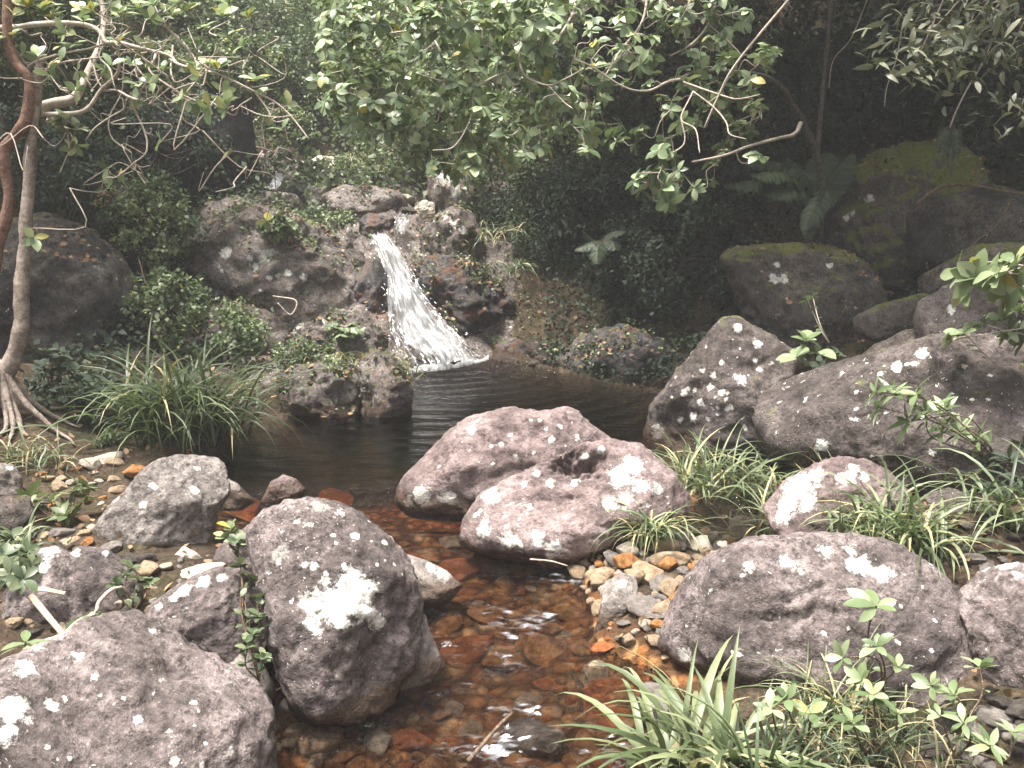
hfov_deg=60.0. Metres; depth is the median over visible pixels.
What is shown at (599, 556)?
pebble
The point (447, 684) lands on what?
stone
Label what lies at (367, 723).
cobble
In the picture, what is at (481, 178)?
shrub
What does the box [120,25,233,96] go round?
shrub
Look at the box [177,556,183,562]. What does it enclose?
stone
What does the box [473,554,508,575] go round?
cobble
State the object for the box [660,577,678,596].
pebble
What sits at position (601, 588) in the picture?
pebble
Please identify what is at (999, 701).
stone
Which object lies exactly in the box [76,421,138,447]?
grass tuft
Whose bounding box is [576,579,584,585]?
pebble
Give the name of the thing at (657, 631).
pebble
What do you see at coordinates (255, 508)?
stone
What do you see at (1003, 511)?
grass tuft
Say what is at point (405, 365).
grass tuft
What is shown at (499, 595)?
cobble
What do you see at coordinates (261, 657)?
vine
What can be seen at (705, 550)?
pebble
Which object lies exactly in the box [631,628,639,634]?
pebble
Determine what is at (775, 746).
grass tuft
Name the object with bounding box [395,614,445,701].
stone
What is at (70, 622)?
seedling
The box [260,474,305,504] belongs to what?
stone
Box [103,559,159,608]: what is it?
seedling
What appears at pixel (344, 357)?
grass tuft
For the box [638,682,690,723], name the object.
stone
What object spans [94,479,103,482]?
stone
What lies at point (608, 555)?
stone
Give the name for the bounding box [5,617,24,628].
stone
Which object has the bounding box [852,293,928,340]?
boulder
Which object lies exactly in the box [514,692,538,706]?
cobble
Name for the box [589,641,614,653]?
cobble
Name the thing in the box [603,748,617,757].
cobble
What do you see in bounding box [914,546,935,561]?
stone
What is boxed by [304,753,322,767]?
cobble
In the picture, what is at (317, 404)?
boulder
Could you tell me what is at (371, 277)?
boulder
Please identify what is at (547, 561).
stick
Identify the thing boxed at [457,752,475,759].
cobble
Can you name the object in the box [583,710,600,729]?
cobble
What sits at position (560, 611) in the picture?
cobble
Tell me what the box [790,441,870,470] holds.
grass tuft
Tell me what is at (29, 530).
grass tuft
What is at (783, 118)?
shrub
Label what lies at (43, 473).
stone
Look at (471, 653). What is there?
stone
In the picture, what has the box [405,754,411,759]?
cobble
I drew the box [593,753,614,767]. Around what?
cobble
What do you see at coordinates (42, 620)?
stone
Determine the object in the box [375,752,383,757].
cobble
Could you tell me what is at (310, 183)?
hillside foliage
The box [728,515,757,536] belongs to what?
stone
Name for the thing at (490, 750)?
cobble
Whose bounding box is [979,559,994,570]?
stone
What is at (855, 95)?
shrub
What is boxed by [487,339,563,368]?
boulder
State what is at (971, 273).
shrub
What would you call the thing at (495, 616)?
stone
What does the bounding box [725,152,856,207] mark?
fern
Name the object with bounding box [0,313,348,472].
grass tuft
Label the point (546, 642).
stone
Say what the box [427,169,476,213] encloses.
boulder
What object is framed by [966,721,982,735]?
stone
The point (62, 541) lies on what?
stone
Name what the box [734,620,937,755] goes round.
grass tuft
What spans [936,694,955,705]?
stone
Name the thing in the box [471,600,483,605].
cobble
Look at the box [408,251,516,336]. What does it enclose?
boulder
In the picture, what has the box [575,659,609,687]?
stone
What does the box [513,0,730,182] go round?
shrub
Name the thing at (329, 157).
stone
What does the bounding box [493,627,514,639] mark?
cobble
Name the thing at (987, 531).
stone
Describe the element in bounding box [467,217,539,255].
grass tuft
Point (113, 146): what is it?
shrub
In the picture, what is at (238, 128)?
boulder
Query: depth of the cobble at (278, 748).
2.73 m
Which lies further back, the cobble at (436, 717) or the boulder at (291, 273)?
the boulder at (291, 273)
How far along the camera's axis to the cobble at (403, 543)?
4.17 m
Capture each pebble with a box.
[567,564,586,580]
[576,558,589,566]
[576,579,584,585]
[580,585,586,590]
[584,566,615,580]
[586,597,594,606]
[591,599,600,616]
[594,559,603,567]
[596,554,602,559]
[599,585,603,596]
[613,552,638,569]
[616,541,639,556]
[616,620,630,625]
[621,633,635,645]
[626,567,645,583]
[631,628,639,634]
[638,618,652,631]
[640,550,646,555]
[644,634,658,646]
[649,618,662,628]
[651,599,669,612]
[653,593,667,600]
[655,628,660,634]
[658,556,677,570]
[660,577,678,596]
[661,654,669,660]
[668,588,677,600]
[675,575,683,582]
[676,539,685,550]
[677,566,689,573]
[687,563,694,569]
[692,546,698,552]
[692,553,700,559]
[699,527,711,534]
[700,546,712,553]
[707,531,717,544]
[726,537,738,543]
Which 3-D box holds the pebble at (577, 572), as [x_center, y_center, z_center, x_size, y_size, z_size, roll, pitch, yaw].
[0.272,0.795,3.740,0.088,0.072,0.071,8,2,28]
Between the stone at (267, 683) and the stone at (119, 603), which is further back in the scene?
the stone at (119, 603)
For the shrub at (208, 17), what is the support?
on the ground
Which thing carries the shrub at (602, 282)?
on the ground
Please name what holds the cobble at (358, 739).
on the ground
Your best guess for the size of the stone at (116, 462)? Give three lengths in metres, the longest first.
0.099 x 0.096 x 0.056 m
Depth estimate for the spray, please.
7.60 m
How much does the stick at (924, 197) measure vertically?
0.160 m
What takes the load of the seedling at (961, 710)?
on the ground
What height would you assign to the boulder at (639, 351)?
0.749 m
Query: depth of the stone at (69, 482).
4.34 m
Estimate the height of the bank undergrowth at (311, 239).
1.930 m
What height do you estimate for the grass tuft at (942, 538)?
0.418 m
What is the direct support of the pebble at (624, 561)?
on the ground
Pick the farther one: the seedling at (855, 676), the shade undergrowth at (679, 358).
the shade undergrowth at (679, 358)
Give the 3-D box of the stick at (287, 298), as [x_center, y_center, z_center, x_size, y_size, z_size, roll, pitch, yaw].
[-1.841,-0.631,7.151,0.218,0.148,0.113,2,14,10]
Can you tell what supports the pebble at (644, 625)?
on the ground
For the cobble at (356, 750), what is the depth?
2.81 m
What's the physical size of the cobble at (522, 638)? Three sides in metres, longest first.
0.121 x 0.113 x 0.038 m
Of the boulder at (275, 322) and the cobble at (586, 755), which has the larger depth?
the boulder at (275, 322)
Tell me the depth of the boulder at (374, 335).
6.77 m
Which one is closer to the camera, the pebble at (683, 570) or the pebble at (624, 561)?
the pebble at (683, 570)
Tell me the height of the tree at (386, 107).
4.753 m
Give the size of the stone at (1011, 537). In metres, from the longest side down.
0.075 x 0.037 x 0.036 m
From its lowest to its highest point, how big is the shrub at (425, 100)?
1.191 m
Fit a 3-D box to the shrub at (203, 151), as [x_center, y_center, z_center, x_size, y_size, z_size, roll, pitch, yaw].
[-3.534,-2.240,8.666,1.486,1.361,1.120,5,15,20]
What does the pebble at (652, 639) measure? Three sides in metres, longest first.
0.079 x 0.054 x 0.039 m
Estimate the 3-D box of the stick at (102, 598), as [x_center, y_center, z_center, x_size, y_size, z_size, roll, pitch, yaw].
[-1.405,0.761,2.894,0.040,0.116,0.304,11,18,39]
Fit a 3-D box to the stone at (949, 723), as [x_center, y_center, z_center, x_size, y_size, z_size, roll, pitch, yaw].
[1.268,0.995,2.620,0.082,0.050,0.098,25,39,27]
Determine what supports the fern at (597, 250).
on the ground
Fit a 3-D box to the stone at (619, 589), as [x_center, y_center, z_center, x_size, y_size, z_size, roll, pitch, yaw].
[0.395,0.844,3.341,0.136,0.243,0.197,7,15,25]
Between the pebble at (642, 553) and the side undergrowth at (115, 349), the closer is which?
the pebble at (642, 553)
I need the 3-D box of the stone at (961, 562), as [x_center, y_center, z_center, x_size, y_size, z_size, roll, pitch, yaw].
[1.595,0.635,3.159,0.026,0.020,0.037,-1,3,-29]
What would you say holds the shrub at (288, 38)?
on the ground
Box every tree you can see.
[0,0,308,444]
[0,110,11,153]
[306,0,832,244]
[841,0,1023,174]
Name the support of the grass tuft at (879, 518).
on the ground
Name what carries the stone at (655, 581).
on the ground
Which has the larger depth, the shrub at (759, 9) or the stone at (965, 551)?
the shrub at (759, 9)
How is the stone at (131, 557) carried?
on the ground
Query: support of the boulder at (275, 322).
on the ground
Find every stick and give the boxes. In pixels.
[27,593,63,633]
[46,586,122,639]
[138,259,198,333]
[273,295,297,314]
[466,712,512,762]
[530,558,566,565]
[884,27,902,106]
[916,183,1023,204]
[972,198,1012,245]
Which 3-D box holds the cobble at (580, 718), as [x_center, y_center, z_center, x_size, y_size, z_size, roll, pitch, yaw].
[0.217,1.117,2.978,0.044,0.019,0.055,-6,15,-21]
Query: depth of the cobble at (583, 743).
2.84 m
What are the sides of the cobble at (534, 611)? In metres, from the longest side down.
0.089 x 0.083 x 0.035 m
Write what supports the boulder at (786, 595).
on the ground
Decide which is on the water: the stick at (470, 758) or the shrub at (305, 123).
the stick at (470, 758)
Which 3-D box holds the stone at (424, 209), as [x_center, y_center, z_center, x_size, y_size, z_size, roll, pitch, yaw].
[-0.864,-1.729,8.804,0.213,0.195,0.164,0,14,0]
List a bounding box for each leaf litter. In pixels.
[0,3,1023,746]
[4,137,989,416]
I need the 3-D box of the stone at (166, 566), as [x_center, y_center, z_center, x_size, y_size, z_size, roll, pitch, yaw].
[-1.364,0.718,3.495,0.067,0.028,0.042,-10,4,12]
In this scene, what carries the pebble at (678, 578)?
on the ground
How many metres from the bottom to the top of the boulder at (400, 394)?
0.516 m
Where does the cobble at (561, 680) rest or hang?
on the ground
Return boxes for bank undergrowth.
[80,109,642,410]
[87,160,674,411]
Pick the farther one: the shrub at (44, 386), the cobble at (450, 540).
the shrub at (44, 386)
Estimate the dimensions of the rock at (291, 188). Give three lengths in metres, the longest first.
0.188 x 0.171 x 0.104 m
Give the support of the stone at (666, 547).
on the ground
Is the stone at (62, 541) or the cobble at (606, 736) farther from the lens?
the stone at (62, 541)
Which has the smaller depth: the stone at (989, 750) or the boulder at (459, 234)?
the stone at (989, 750)
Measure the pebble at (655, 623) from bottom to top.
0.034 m
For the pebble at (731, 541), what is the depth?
4.22 m
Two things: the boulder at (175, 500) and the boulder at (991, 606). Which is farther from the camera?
the boulder at (175, 500)
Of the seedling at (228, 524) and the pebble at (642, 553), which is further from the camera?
the pebble at (642, 553)
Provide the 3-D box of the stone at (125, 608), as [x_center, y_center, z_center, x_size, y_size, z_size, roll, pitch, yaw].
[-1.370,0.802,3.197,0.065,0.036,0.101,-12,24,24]
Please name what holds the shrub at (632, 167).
on the ground
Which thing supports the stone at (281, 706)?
on the ground
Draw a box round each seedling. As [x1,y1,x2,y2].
[0,526,41,594]
[1,630,48,654]
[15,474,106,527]
[47,113,89,147]
[65,611,102,628]
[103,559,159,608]
[213,519,242,550]
[753,681,827,750]
[776,330,836,370]
[799,292,828,342]
[808,346,849,368]
[823,633,913,722]
[832,678,917,756]
[843,588,896,709]
[911,657,997,720]
[926,703,979,767]
[964,719,1023,764]
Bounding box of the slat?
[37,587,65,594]
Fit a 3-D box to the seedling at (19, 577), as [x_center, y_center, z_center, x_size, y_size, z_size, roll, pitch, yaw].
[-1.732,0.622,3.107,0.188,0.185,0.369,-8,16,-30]
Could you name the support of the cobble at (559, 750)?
on the ground
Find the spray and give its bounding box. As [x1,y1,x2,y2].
[369,241,479,365]
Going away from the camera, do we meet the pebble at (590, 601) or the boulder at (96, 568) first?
the boulder at (96, 568)
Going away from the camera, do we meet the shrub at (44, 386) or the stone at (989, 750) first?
the stone at (989, 750)
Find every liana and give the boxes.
[828,0,866,87]
[949,30,994,127]
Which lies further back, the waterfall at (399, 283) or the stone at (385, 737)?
the waterfall at (399, 283)
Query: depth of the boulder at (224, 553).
3.59 m
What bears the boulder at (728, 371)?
on the ground
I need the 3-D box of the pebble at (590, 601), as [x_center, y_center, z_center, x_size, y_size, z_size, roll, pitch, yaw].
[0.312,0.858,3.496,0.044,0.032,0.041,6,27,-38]
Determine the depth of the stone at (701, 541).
3.87 m
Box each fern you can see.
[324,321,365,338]
[575,231,625,263]
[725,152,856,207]
[799,190,838,240]
[936,127,962,166]
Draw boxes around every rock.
[278,149,291,155]
[286,182,301,191]
[304,150,317,158]
[401,207,416,213]
[403,194,416,203]
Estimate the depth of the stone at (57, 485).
4.28 m
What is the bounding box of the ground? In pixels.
[0,0,1023,767]
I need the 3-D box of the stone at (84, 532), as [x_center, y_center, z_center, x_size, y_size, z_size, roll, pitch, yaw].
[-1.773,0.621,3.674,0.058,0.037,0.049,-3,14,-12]
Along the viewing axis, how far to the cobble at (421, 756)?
2.79 m
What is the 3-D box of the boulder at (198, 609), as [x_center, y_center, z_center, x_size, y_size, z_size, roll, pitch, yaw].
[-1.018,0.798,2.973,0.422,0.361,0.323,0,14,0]
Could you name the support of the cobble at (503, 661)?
on the ground
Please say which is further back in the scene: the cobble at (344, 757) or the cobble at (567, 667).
the cobble at (567, 667)
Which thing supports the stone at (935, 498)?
on the ground
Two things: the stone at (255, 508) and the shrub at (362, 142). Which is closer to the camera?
the stone at (255, 508)
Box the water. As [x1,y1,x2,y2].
[218,358,782,767]
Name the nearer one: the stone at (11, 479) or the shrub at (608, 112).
the stone at (11, 479)
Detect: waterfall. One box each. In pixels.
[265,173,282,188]
[372,232,465,363]
[397,213,407,231]
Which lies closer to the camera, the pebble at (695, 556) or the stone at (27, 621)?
the stone at (27, 621)
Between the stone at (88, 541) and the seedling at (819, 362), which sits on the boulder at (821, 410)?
the seedling at (819, 362)
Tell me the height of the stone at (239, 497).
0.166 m
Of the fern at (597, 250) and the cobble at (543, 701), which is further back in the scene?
the fern at (597, 250)
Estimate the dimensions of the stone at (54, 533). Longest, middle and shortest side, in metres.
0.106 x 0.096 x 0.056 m
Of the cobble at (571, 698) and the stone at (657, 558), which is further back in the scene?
the stone at (657, 558)
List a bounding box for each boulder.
[0,212,140,366]
[0,609,277,767]
[2,545,87,620]
[70,545,143,612]
[93,454,230,545]
[114,84,257,214]
[145,566,268,663]
[185,195,365,331]
[191,302,291,355]
[212,524,253,573]
[246,496,423,727]
[276,362,361,421]
[288,315,388,361]
[352,254,393,312]
[358,348,413,417]
[395,406,609,521]
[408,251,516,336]
[419,206,483,261]
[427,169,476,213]
[458,438,691,572]
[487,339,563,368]
[551,323,672,384]
[643,315,812,470]
[657,531,974,708]
[719,242,887,356]
[752,333,1023,496]
[763,456,917,534]
[822,140,988,290]
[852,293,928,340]
[862,328,915,354]
[906,182,1023,279]
[912,281,1023,338]
[917,242,1023,294]
[958,562,1023,688]
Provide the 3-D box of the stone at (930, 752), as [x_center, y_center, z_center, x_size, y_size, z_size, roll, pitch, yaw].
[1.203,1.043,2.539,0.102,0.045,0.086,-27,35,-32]
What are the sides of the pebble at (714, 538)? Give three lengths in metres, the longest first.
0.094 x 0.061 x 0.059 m
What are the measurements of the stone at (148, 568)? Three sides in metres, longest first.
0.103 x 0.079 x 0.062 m
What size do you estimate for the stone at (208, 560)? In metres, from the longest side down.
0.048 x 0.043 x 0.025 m
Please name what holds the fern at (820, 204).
on the boulder at (760, 297)
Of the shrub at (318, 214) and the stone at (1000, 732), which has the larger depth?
the shrub at (318, 214)
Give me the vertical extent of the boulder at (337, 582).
0.744 m
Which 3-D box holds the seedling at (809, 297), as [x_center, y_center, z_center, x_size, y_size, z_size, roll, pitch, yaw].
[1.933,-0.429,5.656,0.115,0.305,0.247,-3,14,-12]
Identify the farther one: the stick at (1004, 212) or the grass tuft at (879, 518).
the stick at (1004, 212)
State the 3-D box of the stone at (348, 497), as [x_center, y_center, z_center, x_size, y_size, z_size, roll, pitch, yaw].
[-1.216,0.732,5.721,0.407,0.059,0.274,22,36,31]
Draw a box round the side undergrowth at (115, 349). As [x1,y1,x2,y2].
[0,2,297,380]
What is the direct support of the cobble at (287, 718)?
on the ground
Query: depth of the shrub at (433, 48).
10.18 m
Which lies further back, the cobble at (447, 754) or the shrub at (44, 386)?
the shrub at (44, 386)
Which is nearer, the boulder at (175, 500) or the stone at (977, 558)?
the stone at (977, 558)
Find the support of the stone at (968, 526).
on the ground
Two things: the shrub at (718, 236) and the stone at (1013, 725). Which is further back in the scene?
the shrub at (718, 236)
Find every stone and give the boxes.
[0,463,22,495]
[0,495,34,541]
[1,612,9,618]
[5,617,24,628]
[23,618,33,624]
[29,628,41,638]
[35,471,47,476]
[37,531,48,539]
[37,616,54,623]
[39,475,55,480]
[48,528,75,538]
[51,480,67,491]
[54,475,66,480]
[55,462,66,469]
[59,538,69,544]
[65,478,78,485]
[71,536,80,541]
[76,529,90,536]
[78,457,100,470]
[81,536,93,545]
[86,524,94,529]
[89,471,99,474]
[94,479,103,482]
[95,451,122,463]
[100,540,121,552]
[105,458,124,466]
[107,475,120,481]
[108,485,124,493]
[114,600,122,607]
[119,553,137,562]
[121,596,143,611]
[122,464,144,478]
[135,553,156,563]
[136,560,159,576]
[159,562,172,569]
[175,546,202,558]
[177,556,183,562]
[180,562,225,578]
[204,559,212,562]
[221,479,254,510]
[230,650,275,700]
[231,497,260,521]
[254,191,304,212]
[259,152,278,162]
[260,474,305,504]
[267,661,272,669]
[274,699,290,712]
[295,721,343,757]
[302,182,328,205]
[303,155,346,177]
[318,494,353,506]
[321,184,408,219]
[358,213,396,238]
[363,729,390,753]
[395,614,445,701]
[407,554,462,609]
[414,200,435,219]
[418,681,451,694]
[437,558,487,581]
[440,635,492,663]
[466,605,505,623]
[501,716,564,754]
[523,632,566,666]
[530,360,539,365]
[548,590,565,606]
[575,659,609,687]
[582,678,626,727]
[590,573,606,588]
[594,572,637,633]
[603,550,618,566]
[625,594,665,617]
[631,560,663,584]
[636,535,680,553]
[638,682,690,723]
[649,551,690,566]
[649,574,673,592]
[667,529,689,539]
[684,535,712,552]
[712,540,729,549]
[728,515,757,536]
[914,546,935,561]
[916,733,949,759]
[925,487,984,512]
[926,708,956,735]
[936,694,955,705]
[946,734,972,760]
[955,560,963,565]
[957,520,976,529]
[957,553,987,563]
[961,549,970,553]
[961,759,972,767]
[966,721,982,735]
[973,519,996,534]
[973,753,995,767]
[974,705,1014,730]
[979,510,996,524]
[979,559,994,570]
[984,686,994,692]
[985,693,1011,708]
[985,742,1000,753]
[989,730,1002,738]
[996,556,1008,563]
[1001,731,1023,747]
[1002,724,1016,731]
[1003,532,1023,541]
[1005,698,1023,718]
[1006,745,1023,756]
[1015,719,1023,725]
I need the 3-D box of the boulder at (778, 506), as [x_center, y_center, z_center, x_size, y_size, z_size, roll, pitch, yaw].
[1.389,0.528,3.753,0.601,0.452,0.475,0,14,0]
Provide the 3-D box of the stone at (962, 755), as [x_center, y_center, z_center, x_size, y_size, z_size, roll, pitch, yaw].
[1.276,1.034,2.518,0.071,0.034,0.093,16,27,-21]
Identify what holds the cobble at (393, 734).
on the ground
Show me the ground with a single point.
(390, 324)
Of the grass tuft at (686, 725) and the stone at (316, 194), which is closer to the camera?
the grass tuft at (686, 725)
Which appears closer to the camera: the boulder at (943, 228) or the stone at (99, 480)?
the stone at (99, 480)
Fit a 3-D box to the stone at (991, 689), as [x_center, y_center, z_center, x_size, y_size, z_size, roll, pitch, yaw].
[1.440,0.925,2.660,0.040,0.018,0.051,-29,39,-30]
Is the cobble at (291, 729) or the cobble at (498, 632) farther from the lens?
the cobble at (498, 632)
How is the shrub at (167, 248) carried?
on the ground
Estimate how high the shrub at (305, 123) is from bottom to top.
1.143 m
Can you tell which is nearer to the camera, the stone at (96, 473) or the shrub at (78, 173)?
the stone at (96, 473)
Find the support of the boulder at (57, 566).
on the ground
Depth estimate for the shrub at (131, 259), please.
7.28 m
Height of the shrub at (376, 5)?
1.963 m
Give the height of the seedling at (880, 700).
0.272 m
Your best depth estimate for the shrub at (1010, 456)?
3.96 m
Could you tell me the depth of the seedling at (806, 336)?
5.08 m
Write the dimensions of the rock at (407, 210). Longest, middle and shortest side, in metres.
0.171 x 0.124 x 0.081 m
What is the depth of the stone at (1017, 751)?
2.43 m
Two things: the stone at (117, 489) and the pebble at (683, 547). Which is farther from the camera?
the stone at (117, 489)
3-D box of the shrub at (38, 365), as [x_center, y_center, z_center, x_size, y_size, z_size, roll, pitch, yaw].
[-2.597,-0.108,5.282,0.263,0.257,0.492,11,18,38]
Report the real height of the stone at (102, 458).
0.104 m
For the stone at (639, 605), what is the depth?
3.23 m
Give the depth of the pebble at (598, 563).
3.70 m
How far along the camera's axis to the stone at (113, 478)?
4.46 m
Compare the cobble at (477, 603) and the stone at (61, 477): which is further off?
the stone at (61, 477)
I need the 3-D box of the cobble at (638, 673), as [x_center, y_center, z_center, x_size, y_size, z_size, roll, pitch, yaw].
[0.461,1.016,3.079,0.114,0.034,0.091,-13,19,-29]
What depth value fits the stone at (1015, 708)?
2.52 m
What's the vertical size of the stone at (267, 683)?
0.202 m
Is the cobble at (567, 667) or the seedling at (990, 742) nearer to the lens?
the seedling at (990, 742)
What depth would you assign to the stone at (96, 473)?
4.57 m
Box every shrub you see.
[0,0,145,117]
[0,96,127,221]
[12,133,163,228]
[23,359,140,432]
[31,348,112,384]
[65,0,239,75]
[73,81,232,198]
[91,181,189,284]
[96,169,207,276]
[119,261,212,349]
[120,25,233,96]
[153,293,274,370]
[160,0,320,82]
[199,23,306,182]
[232,15,373,125]
[253,74,374,154]
[256,211,300,249]
[266,0,426,93]
[269,336,339,373]
[288,151,385,190]
[291,200,358,227]
[299,0,432,47]
[348,112,451,170]
[385,0,574,130]
[386,81,545,185]
[451,112,629,246]
[477,157,634,272]
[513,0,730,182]
[514,122,713,271]
[578,213,719,322]
[609,177,762,330]
[629,59,818,223]
[687,0,910,159]
[734,0,947,165]
[865,372,1007,466]
[875,37,1023,181]
[940,246,1023,320]
[941,302,1023,365]
[962,435,1023,503]
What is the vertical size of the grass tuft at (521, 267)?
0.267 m
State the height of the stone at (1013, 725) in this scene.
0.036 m
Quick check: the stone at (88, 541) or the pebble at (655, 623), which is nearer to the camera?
the pebble at (655, 623)
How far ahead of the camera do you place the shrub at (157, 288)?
6.48 m
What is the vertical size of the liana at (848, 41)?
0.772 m
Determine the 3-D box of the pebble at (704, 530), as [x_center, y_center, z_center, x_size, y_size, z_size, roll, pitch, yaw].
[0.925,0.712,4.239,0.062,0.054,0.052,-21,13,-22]
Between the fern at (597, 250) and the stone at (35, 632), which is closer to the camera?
the stone at (35, 632)
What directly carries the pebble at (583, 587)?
on the ground
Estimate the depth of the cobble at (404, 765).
2.75 m
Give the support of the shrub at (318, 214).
on the ground
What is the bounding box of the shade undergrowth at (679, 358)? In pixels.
[537,0,1023,387]
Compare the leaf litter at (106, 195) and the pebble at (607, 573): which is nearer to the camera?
the pebble at (607, 573)
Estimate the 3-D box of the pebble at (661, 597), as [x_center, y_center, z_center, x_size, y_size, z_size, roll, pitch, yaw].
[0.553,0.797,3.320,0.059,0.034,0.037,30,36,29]
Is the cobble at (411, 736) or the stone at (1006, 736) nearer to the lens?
the stone at (1006, 736)
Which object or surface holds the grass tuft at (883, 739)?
on the ground
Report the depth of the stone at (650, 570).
3.46 m
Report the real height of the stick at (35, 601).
0.091 m
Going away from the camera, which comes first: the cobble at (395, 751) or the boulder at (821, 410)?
the cobble at (395, 751)
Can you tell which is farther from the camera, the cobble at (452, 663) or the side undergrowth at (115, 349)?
the side undergrowth at (115, 349)
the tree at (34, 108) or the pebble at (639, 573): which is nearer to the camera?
the pebble at (639, 573)
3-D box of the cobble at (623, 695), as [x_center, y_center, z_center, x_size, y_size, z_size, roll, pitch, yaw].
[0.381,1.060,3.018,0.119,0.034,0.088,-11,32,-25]
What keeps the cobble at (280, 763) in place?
on the ground
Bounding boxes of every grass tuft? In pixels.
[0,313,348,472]
[0,419,112,479]
[0,500,65,584]
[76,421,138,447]
[276,345,364,370]
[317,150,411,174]
[364,345,432,383]
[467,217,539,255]
[480,256,543,279]
[551,627,915,767]
[587,495,742,557]
[651,418,804,513]
[659,679,874,767]
[690,466,776,543]
[704,461,802,518]
[710,663,988,767]
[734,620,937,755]
[780,455,1022,586]
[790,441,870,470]
[814,454,1023,584]
[878,438,1023,558]
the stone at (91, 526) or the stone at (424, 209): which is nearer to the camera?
the stone at (91, 526)
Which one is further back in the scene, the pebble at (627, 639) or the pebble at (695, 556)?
the pebble at (695, 556)
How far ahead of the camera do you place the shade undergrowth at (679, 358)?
8.15 m
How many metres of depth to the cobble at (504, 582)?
3.80 m
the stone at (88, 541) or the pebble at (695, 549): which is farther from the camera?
the pebble at (695, 549)
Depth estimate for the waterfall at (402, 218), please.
8.63 m
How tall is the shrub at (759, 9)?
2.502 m
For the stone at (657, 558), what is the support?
on the ground
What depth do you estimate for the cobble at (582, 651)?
3.25 m
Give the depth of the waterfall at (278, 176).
9.54 m
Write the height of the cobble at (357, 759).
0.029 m
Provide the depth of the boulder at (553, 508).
3.79 m
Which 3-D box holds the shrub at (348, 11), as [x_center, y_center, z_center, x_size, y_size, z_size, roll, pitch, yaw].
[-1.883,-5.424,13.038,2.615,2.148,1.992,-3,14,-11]
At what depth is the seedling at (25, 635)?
2.75 m
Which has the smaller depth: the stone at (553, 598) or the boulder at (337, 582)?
the boulder at (337, 582)
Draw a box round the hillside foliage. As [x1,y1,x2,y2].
[0,0,979,242]
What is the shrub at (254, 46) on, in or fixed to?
on the ground
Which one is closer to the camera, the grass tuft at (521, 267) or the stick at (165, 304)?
the stick at (165, 304)
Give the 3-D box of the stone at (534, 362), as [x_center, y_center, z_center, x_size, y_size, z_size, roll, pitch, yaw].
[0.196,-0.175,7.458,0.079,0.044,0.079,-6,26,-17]
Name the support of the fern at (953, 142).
hanging from the liana at (967, 88)
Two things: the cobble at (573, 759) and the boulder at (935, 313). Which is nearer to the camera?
the cobble at (573, 759)
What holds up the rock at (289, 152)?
on the ground
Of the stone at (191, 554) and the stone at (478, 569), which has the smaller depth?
the stone at (191, 554)
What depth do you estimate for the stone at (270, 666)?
3.05 m
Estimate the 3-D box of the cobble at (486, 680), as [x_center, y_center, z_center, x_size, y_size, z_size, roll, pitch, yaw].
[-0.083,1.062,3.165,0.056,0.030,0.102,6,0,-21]
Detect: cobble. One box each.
[275,711,299,726]
[276,743,281,755]
[277,760,286,767]
[281,738,296,748]
[285,722,302,737]
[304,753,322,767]
[332,750,356,763]
[336,739,356,751]
[345,755,364,767]
[350,736,363,744]
[353,745,365,754]
[361,718,374,726]
[366,725,395,745]
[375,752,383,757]
[392,749,401,754]
[394,755,402,764]
[395,727,431,750]
[398,541,410,547]
[399,761,412,767]
[403,549,422,558]
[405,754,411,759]
[411,751,426,760]
[418,754,446,767]
[430,611,462,633]
[431,711,452,721]
[439,535,461,547]
[442,747,455,757]
[443,700,463,716]
[447,660,459,666]
[457,718,482,735]
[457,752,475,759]
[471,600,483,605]
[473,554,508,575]
[478,731,499,744]
[479,745,504,758]
[481,676,498,688]
[482,649,519,668]
[484,714,492,720]
[488,699,498,708]
[489,592,511,601]
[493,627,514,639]
[495,576,514,590]
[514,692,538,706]
[515,632,528,650]
[524,585,535,592]
[525,604,542,617]
[532,678,554,690]
[533,622,562,634]
[538,577,554,584]
[539,696,548,705]
[546,746,561,756]
[553,595,581,620]
[554,676,567,683]
[559,664,571,669]
[562,752,577,765]
[564,688,581,704]
[571,644,588,655]
[571,712,583,720]
[572,730,594,750]
[574,663,586,671]
[574,684,582,692]
[581,751,591,760]
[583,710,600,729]
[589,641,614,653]
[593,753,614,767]
[598,732,612,739]
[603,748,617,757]
[610,683,639,707]
[630,670,656,685]
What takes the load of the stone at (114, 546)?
on the ground
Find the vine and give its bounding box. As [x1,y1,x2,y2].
[221,525,273,680]
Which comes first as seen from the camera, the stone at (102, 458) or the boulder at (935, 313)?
the stone at (102, 458)
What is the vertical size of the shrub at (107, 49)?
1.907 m
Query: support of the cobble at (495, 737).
on the ground
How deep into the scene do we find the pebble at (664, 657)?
3.08 m
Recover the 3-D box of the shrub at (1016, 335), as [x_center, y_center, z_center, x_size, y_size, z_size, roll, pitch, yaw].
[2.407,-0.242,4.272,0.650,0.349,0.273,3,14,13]
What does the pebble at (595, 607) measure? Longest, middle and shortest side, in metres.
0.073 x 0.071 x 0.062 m
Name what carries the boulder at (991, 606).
on the ground
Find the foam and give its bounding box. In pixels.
[409,355,488,372]
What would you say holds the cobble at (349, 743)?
on the ground
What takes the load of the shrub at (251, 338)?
on the ground
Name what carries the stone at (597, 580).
on the ground
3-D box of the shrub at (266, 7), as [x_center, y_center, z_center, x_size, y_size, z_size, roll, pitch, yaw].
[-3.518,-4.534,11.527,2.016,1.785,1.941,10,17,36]

